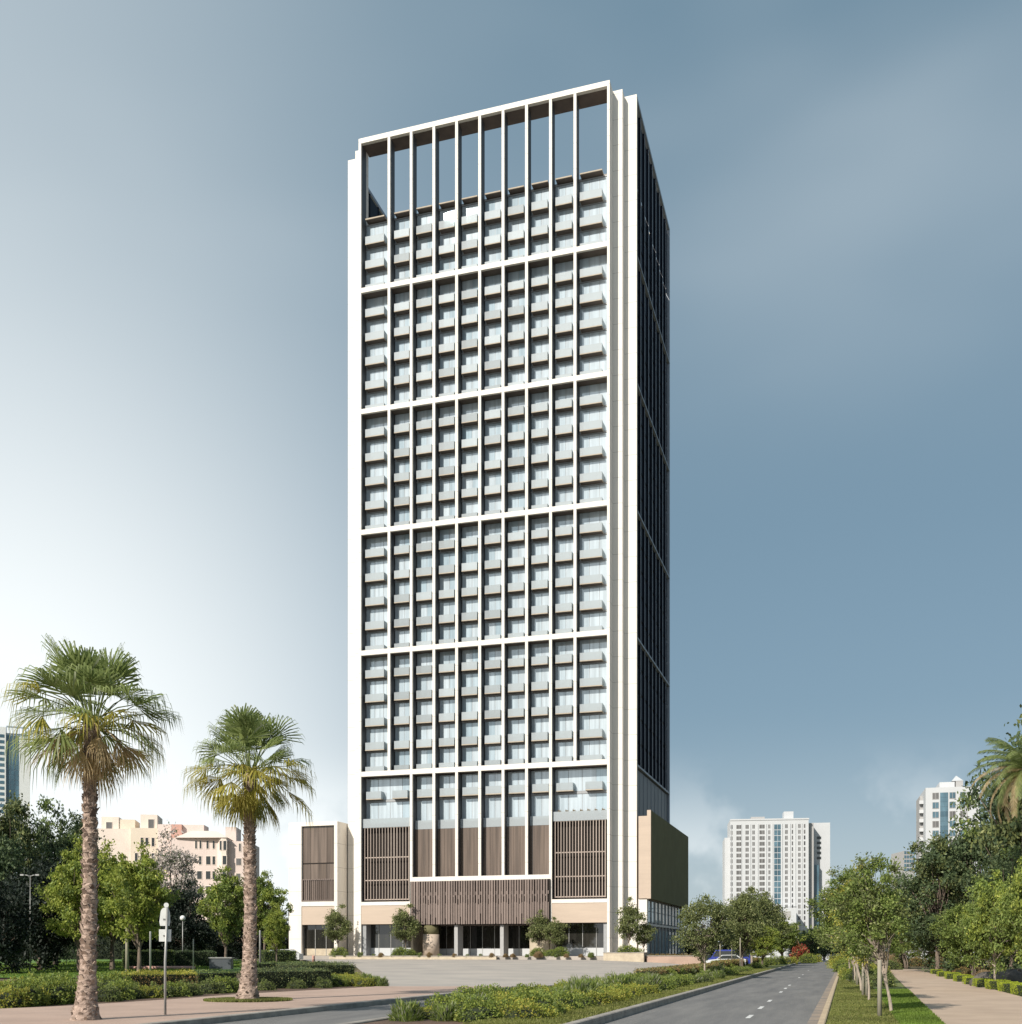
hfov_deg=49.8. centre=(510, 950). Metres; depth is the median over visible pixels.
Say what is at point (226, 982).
shrub
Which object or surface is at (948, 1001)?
path
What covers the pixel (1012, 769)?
feather palm
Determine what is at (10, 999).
shrub
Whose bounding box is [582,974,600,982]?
shrub
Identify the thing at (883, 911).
young tree
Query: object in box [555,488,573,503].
window
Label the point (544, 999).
shrub
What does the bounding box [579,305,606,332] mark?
window
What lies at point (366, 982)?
shrub
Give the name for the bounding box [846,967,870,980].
shrub
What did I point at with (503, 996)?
shrub
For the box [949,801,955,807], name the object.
window
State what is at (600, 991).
shrub
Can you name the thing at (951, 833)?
window
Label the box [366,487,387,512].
window
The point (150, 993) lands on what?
shrub
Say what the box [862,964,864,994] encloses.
tree stake
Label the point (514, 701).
window
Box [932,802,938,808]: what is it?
window
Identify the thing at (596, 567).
window
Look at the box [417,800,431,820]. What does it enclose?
podium window
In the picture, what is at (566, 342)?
window
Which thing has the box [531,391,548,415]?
window
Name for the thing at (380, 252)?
window
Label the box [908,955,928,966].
shrub
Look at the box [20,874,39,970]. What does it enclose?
street lamp
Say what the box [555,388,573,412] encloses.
window
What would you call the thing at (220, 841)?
window
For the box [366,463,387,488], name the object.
window
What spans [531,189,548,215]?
window
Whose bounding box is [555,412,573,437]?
window
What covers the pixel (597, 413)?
window
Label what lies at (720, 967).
shrub
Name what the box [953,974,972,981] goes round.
hedge block
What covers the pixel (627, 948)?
shrub
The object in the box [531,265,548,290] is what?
window
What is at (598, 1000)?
shrub
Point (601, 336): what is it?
window
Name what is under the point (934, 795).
window
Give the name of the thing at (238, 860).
window
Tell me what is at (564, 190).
window
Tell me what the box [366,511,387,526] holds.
window
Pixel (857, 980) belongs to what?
tree stake
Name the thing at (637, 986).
shrub
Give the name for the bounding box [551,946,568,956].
shrub
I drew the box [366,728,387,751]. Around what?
window
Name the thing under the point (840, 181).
sky
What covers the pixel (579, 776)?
podium window
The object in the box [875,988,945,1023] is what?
path grass
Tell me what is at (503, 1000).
shrub
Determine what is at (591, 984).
shrub
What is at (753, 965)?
shrub
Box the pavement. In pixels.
[0,986,508,1023]
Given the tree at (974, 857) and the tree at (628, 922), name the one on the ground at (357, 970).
the tree at (974, 857)
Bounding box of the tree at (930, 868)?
[886,830,984,971]
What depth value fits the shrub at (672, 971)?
69.75 m
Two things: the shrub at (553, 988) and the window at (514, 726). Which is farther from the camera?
the window at (514, 726)
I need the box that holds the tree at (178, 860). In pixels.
[136,822,205,918]
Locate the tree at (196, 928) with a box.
[150,876,220,950]
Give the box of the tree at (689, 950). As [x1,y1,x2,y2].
[684,934,696,954]
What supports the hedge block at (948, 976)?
on the path
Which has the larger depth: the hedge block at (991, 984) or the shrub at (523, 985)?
the hedge block at (991, 984)
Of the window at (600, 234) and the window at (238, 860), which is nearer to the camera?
the window at (600, 234)
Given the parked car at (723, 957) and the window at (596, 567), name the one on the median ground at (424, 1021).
the parked car at (723, 957)
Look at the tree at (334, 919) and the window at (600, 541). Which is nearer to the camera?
the window at (600, 541)
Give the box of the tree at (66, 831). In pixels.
[54,814,114,962]
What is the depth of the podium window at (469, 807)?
151.48 m
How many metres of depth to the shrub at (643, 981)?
46.09 m
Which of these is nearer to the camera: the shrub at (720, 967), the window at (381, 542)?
the shrub at (720, 967)
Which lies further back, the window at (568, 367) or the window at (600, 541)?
the window at (568, 367)
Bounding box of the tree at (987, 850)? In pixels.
[973,773,1021,965]
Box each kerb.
[140,986,519,1023]
[329,956,496,959]
[339,1016,389,1023]
[564,962,800,1023]
[818,973,838,1023]
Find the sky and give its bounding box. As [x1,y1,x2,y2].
[0,0,1021,946]
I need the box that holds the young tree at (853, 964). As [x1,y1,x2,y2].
[816,881,855,982]
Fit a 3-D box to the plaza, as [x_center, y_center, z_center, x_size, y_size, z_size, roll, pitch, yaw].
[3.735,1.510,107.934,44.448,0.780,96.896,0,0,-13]
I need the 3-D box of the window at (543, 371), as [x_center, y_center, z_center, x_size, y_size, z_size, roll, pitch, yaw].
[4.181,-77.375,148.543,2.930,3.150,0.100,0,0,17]
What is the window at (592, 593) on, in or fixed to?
in the high-rise building at (509, 526)
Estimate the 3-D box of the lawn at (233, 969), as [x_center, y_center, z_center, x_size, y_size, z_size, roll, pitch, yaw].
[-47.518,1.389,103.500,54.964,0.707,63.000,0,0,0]
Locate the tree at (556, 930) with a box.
[540,917,569,947]
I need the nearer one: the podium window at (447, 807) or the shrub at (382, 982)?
the shrub at (382, 982)
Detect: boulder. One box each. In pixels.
[969,971,1000,985]
[996,968,1021,981]
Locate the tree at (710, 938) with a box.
[671,893,738,970]
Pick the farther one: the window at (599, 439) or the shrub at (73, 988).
the window at (599, 439)
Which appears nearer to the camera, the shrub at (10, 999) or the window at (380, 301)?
the shrub at (10, 999)
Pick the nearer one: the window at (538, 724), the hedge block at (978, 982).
the hedge block at (978, 982)
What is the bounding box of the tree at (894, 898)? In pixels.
[877,873,918,959]
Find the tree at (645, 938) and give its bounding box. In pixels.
[632,917,657,947]
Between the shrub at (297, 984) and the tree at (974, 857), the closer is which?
the shrub at (297, 984)
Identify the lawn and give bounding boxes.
[0,959,240,977]
[766,964,788,967]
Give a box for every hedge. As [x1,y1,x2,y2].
[22,922,218,958]
[119,967,198,988]
[121,949,175,966]
[174,949,216,965]
[188,968,238,984]
[217,942,257,959]
[237,966,333,988]
[239,960,324,969]
[258,950,296,963]
[276,959,356,976]
[633,962,720,974]
[710,957,760,967]
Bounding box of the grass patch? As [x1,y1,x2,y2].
[203,996,292,1001]
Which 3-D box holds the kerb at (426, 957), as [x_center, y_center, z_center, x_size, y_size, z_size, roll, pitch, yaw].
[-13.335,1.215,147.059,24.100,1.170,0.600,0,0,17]
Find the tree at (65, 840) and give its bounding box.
[28,794,82,964]
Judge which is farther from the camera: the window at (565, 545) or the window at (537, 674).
the window at (537, 674)
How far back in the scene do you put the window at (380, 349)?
155.53 m
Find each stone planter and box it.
[603,952,648,961]
[646,955,703,964]
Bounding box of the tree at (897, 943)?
[876,904,919,968]
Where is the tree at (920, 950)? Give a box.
[892,896,949,969]
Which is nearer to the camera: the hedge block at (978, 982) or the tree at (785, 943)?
the hedge block at (978, 982)
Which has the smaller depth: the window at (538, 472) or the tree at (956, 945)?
the tree at (956, 945)
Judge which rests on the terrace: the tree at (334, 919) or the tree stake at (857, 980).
the tree at (334, 919)
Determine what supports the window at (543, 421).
in the high-rise building at (509, 526)
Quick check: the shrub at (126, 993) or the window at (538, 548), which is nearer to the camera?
the shrub at (126, 993)
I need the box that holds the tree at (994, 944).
[946,869,1017,981]
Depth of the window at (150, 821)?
235.65 m
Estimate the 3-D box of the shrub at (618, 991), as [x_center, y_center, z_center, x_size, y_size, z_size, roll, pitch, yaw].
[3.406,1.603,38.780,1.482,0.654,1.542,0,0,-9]
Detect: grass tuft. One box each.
[533,951,543,957]
[587,952,593,957]
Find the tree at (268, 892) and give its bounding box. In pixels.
[256,870,293,951]
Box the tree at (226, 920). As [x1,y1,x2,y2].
[194,865,243,956]
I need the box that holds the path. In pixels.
[890,969,1021,1023]
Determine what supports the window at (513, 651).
in the high-rise building at (509, 526)
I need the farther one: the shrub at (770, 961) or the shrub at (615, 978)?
the shrub at (770, 961)
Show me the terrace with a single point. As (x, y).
(524, 958)
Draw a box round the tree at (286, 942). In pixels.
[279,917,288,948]
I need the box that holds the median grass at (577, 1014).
[461,968,773,1023]
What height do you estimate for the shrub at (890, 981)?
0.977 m
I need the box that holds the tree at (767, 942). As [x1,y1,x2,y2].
[748,924,781,964]
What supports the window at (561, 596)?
in the high-rise building at (509, 526)
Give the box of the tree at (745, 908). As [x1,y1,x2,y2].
[720,885,769,965]
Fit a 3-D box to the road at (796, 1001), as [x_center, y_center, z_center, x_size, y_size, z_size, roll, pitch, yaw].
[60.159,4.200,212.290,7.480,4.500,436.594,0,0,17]
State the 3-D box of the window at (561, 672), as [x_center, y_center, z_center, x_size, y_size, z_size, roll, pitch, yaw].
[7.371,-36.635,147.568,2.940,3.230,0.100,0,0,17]
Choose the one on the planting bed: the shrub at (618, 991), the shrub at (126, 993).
the shrub at (126, 993)
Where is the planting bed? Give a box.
[0,973,357,1007]
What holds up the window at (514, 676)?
in the high-rise building at (509, 526)
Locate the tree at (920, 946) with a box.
[894,874,934,961]
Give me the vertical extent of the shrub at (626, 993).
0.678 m
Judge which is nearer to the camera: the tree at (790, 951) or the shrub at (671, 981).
the shrub at (671, 981)
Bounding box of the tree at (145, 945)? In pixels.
[117,903,192,951]
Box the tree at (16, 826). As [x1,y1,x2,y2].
[0,790,70,966]
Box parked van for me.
[708,949,749,963]
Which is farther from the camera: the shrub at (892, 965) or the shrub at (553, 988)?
the shrub at (892, 965)
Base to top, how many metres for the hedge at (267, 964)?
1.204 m
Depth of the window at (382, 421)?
155.53 m
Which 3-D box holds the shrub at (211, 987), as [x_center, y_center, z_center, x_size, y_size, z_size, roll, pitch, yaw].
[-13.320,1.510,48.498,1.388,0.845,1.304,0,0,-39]
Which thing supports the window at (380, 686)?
in the high-rise building at (509, 526)
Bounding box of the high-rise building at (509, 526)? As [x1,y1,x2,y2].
[289,80,687,955]
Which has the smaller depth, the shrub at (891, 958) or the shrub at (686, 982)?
the shrub at (686, 982)
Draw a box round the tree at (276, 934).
[261,903,290,961]
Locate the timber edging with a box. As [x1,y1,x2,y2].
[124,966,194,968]
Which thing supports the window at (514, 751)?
in the high-rise building at (509, 526)
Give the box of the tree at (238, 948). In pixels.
[213,902,273,959]
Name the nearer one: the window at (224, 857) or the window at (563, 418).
the window at (563, 418)
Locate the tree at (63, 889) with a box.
[30,836,116,970]
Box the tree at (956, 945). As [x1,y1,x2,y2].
[926,895,986,975]
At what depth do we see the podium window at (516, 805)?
149.53 m
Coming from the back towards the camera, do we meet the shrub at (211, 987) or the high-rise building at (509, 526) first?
the high-rise building at (509, 526)
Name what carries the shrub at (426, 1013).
on the median ground at (424, 1021)
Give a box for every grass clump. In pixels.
[952,967,967,973]
[973,968,989,975]
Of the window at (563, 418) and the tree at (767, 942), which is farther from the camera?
the window at (563, 418)
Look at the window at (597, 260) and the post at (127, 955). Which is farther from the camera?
the window at (597, 260)
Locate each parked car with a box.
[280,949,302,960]
[706,955,745,964]
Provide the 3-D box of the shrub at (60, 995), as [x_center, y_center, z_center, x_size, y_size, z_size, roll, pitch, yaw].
[-16.409,1.387,38.869,2.178,1.153,2.451,0,0,-3]
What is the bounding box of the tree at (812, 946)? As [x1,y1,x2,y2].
[799,927,823,954]
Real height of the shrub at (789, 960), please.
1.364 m
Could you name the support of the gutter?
on the road at (796, 1001)
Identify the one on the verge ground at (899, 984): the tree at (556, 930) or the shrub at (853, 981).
the shrub at (853, 981)
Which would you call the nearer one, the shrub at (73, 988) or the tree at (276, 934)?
the shrub at (73, 988)
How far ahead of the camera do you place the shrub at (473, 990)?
33.74 m
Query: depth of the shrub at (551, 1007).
29.32 m
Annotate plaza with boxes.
[301,959,681,986]
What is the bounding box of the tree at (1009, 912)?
[983,856,1021,965]
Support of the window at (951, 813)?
in the white tower block at (935, 810)
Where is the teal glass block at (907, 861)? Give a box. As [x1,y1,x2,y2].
[891,851,914,959]
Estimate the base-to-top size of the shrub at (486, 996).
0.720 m
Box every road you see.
[214,985,555,1023]
[603,960,834,1023]
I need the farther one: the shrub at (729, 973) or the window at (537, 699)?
the window at (537, 699)
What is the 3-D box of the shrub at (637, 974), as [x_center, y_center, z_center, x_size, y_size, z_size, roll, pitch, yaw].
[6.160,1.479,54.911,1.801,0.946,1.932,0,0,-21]
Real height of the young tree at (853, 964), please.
6.410 m
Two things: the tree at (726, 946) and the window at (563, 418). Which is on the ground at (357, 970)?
the tree at (726, 946)
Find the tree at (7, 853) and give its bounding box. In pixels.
[0,834,34,967]
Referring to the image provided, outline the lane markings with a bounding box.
[746,970,808,1017]
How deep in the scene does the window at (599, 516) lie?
146.36 m
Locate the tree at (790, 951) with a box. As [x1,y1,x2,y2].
[786,932,806,956]
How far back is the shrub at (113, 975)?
45.67 m
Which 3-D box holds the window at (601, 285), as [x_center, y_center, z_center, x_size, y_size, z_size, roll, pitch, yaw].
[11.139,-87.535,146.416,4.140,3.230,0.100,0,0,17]
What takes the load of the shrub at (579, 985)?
on the median lawn at (776, 966)
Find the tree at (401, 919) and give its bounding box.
[388,903,422,948]
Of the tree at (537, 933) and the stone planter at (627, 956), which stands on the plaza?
the stone planter at (627, 956)
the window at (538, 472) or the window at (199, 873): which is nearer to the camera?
the window at (538, 472)
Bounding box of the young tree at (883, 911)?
[827,852,913,1010]
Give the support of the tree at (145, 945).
on the lawn at (233, 969)
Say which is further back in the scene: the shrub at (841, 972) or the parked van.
the parked van
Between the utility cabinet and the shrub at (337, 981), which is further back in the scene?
the utility cabinet
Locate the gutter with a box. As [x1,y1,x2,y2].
[807,972,837,1023]
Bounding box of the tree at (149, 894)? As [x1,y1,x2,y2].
[98,839,184,971]
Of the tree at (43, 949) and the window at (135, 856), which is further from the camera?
the window at (135, 856)
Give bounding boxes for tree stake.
[856,969,858,984]
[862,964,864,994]
[865,966,867,995]
[877,960,881,1016]
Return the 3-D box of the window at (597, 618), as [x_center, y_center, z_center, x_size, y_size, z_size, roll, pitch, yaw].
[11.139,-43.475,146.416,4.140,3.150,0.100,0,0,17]
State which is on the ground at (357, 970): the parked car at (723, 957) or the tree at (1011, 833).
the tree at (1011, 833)
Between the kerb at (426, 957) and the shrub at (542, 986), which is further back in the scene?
the kerb at (426, 957)
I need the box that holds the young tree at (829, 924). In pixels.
[805,865,865,990]
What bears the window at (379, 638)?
in the high-rise building at (509, 526)
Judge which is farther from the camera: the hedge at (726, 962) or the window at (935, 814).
the window at (935, 814)
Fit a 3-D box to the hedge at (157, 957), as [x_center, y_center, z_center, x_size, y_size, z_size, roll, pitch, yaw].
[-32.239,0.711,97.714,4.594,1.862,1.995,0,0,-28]
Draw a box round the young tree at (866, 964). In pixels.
[821,859,899,999]
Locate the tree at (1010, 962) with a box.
[962,844,1021,968]
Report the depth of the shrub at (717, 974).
69.12 m
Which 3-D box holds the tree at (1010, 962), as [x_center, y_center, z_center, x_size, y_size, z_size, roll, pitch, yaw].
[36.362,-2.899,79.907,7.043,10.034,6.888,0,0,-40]
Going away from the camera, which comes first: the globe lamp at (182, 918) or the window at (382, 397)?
the globe lamp at (182, 918)
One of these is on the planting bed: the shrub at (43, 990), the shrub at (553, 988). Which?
the shrub at (43, 990)
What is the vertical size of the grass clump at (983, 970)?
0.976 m
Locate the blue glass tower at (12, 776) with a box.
[0,726,29,844]
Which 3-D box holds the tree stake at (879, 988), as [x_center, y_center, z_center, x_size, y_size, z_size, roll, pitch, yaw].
[10.254,1.075,30.601,0.128,1.650,0.127,0,0,0]
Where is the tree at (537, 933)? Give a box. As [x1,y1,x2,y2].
[523,909,552,945]
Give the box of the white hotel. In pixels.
[722,811,829,959]
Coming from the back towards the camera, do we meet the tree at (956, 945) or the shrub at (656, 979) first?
the tree at (956, 945)
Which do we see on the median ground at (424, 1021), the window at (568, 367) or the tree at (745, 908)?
the tree at (745, 908)
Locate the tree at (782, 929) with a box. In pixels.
[760,890,796,954]
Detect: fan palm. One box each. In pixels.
[0,633,183,1020]
[180,703,316,998]
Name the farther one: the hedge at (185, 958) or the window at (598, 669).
the window at (598, 669)
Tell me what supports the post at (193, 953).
on the planting bed
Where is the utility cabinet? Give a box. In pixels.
[208,957,234,968]
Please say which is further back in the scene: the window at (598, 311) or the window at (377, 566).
the window at (377, 566)
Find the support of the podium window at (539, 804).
in the high-rise building at (509, 526)
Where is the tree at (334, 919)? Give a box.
[322,903,354,947]
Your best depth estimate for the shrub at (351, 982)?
58.59 m
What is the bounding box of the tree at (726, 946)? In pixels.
[687,933,733,954]
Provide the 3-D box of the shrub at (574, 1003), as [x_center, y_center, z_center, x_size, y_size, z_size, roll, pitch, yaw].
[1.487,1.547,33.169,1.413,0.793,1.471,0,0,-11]
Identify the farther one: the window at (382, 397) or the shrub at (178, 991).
the window at (382, 397)
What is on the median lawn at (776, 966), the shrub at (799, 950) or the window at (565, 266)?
the shrub at (799, 950)
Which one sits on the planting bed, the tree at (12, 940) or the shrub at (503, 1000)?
the tree at (12, 940)
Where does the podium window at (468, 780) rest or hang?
in the high-rise building at (509, 526)
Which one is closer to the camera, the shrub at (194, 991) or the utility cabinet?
the shrub at (194, 991)
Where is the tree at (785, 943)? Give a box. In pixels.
[775,920,807,955]
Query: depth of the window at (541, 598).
148.59 m
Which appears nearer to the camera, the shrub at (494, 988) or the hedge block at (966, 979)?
the shrub at (494, 988)
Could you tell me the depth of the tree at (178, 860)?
117.04 m
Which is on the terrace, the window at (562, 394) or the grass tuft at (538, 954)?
the grass tuft at (538, 954)
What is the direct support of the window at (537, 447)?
in the high-rise building at (509, 526)
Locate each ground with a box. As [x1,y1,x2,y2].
[257,953,1021,996]
[362,1019,468,1023]
[826,978,906,1022]
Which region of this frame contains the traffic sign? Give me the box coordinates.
[159,903,170,1014]
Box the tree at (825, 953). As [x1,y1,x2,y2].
[807,919,838,959]
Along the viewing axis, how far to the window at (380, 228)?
155.53 m
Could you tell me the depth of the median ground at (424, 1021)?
28.14 m
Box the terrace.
[300,955,711,960]
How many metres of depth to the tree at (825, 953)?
261.40 m
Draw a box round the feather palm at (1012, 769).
[965,734,1021,823]
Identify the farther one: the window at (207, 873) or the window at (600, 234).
the window at (207, 873)
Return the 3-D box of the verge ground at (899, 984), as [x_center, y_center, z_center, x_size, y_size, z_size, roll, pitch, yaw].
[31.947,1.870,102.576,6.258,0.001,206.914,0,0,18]
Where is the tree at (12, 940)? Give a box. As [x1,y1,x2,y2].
[0,874,46,973]
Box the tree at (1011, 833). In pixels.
[961,704,1021,880]
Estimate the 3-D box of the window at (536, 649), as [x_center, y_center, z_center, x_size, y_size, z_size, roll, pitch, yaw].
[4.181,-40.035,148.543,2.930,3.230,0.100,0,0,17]
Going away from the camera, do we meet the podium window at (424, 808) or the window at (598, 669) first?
the window at (598, 669)
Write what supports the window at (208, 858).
in the pink building at (213, 850)
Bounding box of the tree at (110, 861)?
[75,838,159,969]
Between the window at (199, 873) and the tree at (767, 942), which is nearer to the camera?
the tree at (767, 942)
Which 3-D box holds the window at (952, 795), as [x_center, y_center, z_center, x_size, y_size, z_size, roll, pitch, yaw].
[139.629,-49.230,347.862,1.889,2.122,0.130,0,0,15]
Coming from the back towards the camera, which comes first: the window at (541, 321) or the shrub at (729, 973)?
the window at (541, 321)
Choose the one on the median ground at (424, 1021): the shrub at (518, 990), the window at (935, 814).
the shrub at (518, 990)
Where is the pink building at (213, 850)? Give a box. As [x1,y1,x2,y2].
[158,824,258,919]
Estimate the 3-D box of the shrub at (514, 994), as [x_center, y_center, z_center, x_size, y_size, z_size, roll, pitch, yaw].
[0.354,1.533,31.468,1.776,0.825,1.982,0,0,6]
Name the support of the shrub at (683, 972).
on the median ground at (424, 1021)
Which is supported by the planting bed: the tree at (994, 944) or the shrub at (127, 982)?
the shrub at (127, 982)
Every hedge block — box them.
[930,969,942,973]
[936,971,950,976]
[943,972,961,978]
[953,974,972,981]
[962,976,973,983]
[971,978,993,986]
[984,979,1010,989]
[997,981,1021,992]
[1009,983,1021,995]
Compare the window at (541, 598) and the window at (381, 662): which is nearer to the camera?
the window at (541, 598)
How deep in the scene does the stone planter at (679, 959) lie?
136.22 m
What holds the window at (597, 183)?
in the high-rise building at (509, 526)
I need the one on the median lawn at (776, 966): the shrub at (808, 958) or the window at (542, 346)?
the shrub at (808, 958)
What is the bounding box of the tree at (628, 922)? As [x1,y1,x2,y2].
[614,896,646,942]
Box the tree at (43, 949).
[0,852,77,970]
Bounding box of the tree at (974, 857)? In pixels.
[920,791,1004,968]
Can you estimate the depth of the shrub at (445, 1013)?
28.67 m
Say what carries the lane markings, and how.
on the road at (796, 1001)
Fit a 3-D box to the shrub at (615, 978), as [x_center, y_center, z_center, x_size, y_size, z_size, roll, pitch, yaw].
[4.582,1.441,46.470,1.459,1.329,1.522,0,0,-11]
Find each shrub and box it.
[0,976,28,988]
[0,977,51,1006]
[0,985,34,1008]
[21,971,66,983]
[22,974,75,1004]
[35,981,56,1005]
[42,970,76,985]
[52,976,77,998]
[96,970,135,988]
[97,981,123,1001]
[100,979,136,999]
[108,979,140,987]
[127,981,146,998]
[135,984,163,998]
[150,980,172,997]
[167,980,192,996]
[179,979,203,995]
[196,976,227,993]
[211,975,238,992]
[257,979,275,990]
[285,977,306,988]
[313,977,332,987]
[328,947,346,955]
[331,974,351,986]
[339,972,359,976]
[343,975,364,985]
[353,976,374,986]
[361,972,370,977]
[368,974,381,985]
[375,976,389,985]
[386,996,424,1021]
[390,946,404,955]
[401,948,415,955]
[417,1004,439,1018]
[424,992,467,1007]
[428,1000,461,1021]
[445,992,485,1012]
[451,984,495,997]
[451,998,503,1022]
[466,991,489,1001]
[466,993,500,1000]
[477,998,513,1013]
[481,983,507,995]
[493,992,535,1004]
[495,998,561,1019]
[497,986,531,996]
[504,990,544,1001]
[510,983,547,991]
[512,989,566,1013]
[513,982,542,991]
[528,1002,558,1016]
[529,947,544,955]
[544,949,553,956]
[549,983,569,993]
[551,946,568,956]
[551,990,583,1009]
[553,981,570,986]
[556,1002,571,1011]
[563,974,593,994]
[566,974,600,990]
[567,988,613,1004]
[571,993,597,1006]
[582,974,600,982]
[585,987,609,1003]
[592,979,612,987]
[595,983,635,996]
[596,988,629,1000]
[603,990,621,1001]
[604,985,634,998]
[605,970,634,985]
[612,983,645,994]
[616,944,635,951]
[619,984,640,995]
[622,972,642,976]
[625,982,660,993]
[631,947,643,951]
[631,975,661,992]
[641,972,665,990]
[659,977,675,989]
[661,967,675,976]
[663,976,675,987]
[666,975,681,986]
[667,974,693,985]
[676,967,686,974]
[688,975,702,982]
[690,967,696,974]
[698,972,712,981]
[699,969,711,975]
[710,968,726,978]
[711,964,725,975]
[722,968,732,974]
[724,967,738,973]
[749,962,760,967]
[759,956,776,964]
[772,955,786,963]
[784,955,798,963]
[789,941,808,961]
[798,953,816,962]
[813,954,822,961]
[825,953,846,964]
[827,956,850,968]
[831,959,851,971]
[837,964,852,972]
[837,967,852,975]
[840,968,855,979]
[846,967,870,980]
[851,972,873,983]
[869,971,897,986]
[883,951,902,968]
[888,957,902,969]
[898,953,911,967]
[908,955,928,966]
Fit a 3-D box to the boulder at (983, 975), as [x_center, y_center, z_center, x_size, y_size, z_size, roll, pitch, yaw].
[25.720,1.579,58.610,2.757,1.043,2.055,0,0,0]
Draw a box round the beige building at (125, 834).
[97,814,161,871]
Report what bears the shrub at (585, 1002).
on the median lawn at (776, 966)
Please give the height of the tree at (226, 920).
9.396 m
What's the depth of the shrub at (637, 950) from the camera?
138.33 m
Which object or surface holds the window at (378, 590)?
in the high-rise building at (509, 526)
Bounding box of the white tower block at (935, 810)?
[916,776,979,959]
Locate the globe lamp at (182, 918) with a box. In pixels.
[180,915,184,951]
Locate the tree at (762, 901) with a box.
[718,886,783,962]
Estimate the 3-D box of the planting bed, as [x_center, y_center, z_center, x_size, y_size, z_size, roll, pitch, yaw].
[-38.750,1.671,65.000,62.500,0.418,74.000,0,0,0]
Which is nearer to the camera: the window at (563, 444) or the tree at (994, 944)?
the tree at (994, 944)
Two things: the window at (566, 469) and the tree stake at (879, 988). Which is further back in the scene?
the window at (566, 469)
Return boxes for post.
[125,927,128,971]
[149,931,151,970]
[193,939,193,968]
[259,930,260,961]
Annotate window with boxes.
[106,822,112,828]
[134,852,137,861]
[145,837,148,846]
[148,819,153,827]
[151,837,154,846]
[197,871,201,879]
[205,871,210,879]
[206,856,210,864]
[212,856,215,864]
[219,840,221,849]
[222,855,226,864]
[223,840,226,850]
[236,858,241,865]
[366,222,387,248]
[366,247,387,272]
[366,271,387,284]
[366,296,387,320]
[366,319,387,344]
[366,343,387,368]
[366,367,387,392]
[366,391,387,405]
[366,416,387,440]
[366,439,387,464]
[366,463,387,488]
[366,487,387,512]
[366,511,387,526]
[366,537,387,559]
[366,559,387,583]
[366,583,387,607]
[366,607,387,631]
[366,632,387,647]
[366,657,387,679]
[366,680,387,703]
[366,704,387,727]
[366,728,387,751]
[366,752,387,769]
[366,777,409,800]
[366,801,409,818]
[417,776,431,798]
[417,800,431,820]
[440,775,454,797]
[440,799,454,819]
[462,774,477,796]
[462,798,477,818]
[485,772,501,795]
[485,797,501,817]
[508,569,524,593]
[508,594,524,618]
[508,619,524,633]
[508,645,524,668]
[508,669,524,693]
[508,694,524,718]
[508,719,524,743]
[508,744,524,758]
[508,771,524,794]
[508,796,524,816]
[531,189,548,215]
[531,214,548,240]
[531,239,548,252]
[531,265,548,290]
[531,290,548,315]
[531,315,548,340]
[531,340,548,366]
[531,365,548,378]
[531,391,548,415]
[531,415,548,441]
[531,441,548,466]
[531,466,548,491]
[531,491,548,505]
[531,517,548,541]
[531,541,548,566]
[531,566,548,591]
[531,592,548,616]
[531,617,548,631]
[531,643,548,666]
[531,667,548,691]
[531,692,548,716]
[531,718,548,742]
[531,743,548,757]
[531,770,548,793]
[531,795,548,815]
[555,183,573,210]
[555,209,573,235]
[555,234,573,247]
[555,261,573,286]
[555,285,573,311]
[555,310,573,336]
[555,336,573,362]
[555,361,573,375]
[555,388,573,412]
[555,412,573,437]
[555,437,573,462]
[555,462,573,488]
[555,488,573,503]
[555,514,573,538]
[555,538,573,563]
[555,564,573,588]
[555,589,573,614]
[555,614,573,631]
[555,641,573,664]
[555,665,573,690]
[555,691,573,715]
[555,716,573,740]
[555,741,573,760]
[555,767,606,792]
[555,793,606,811]
[579,177,606,205]
[579,202,606,230]
[579,228,606,245]
[579,254,606,281]
[579,279,606,307]
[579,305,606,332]
[579,330,606,358]
[579,356,606,374]
[579,383,606,408]
[579,407,606,434]
[579,432,606,459]
[579,458,606,485]
[579,484,606,502]
[579,510,606,535]
[579,535,606,561]
[579,560,606,586]
[579,586,606,612]
[579,611,606,631]
[579,638,606,662]
[579,663,606,688]
[579,688,606,713]
[579,714,606,739]
[579,740,606,760]
[779,911,790,917]
[932,792,938,798]
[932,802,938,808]
[932,811,938,817]
[932,821,938,827]
[932,830,938,836]
[949,792,955,798]
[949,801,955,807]
[949,811,955,817]
[949,830,955,836]
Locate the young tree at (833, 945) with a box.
[814,918,850,968]
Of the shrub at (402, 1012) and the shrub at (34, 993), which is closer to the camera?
the shrub at (402, 1012)
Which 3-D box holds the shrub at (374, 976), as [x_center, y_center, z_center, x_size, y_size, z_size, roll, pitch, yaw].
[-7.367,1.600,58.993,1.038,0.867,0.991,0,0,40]

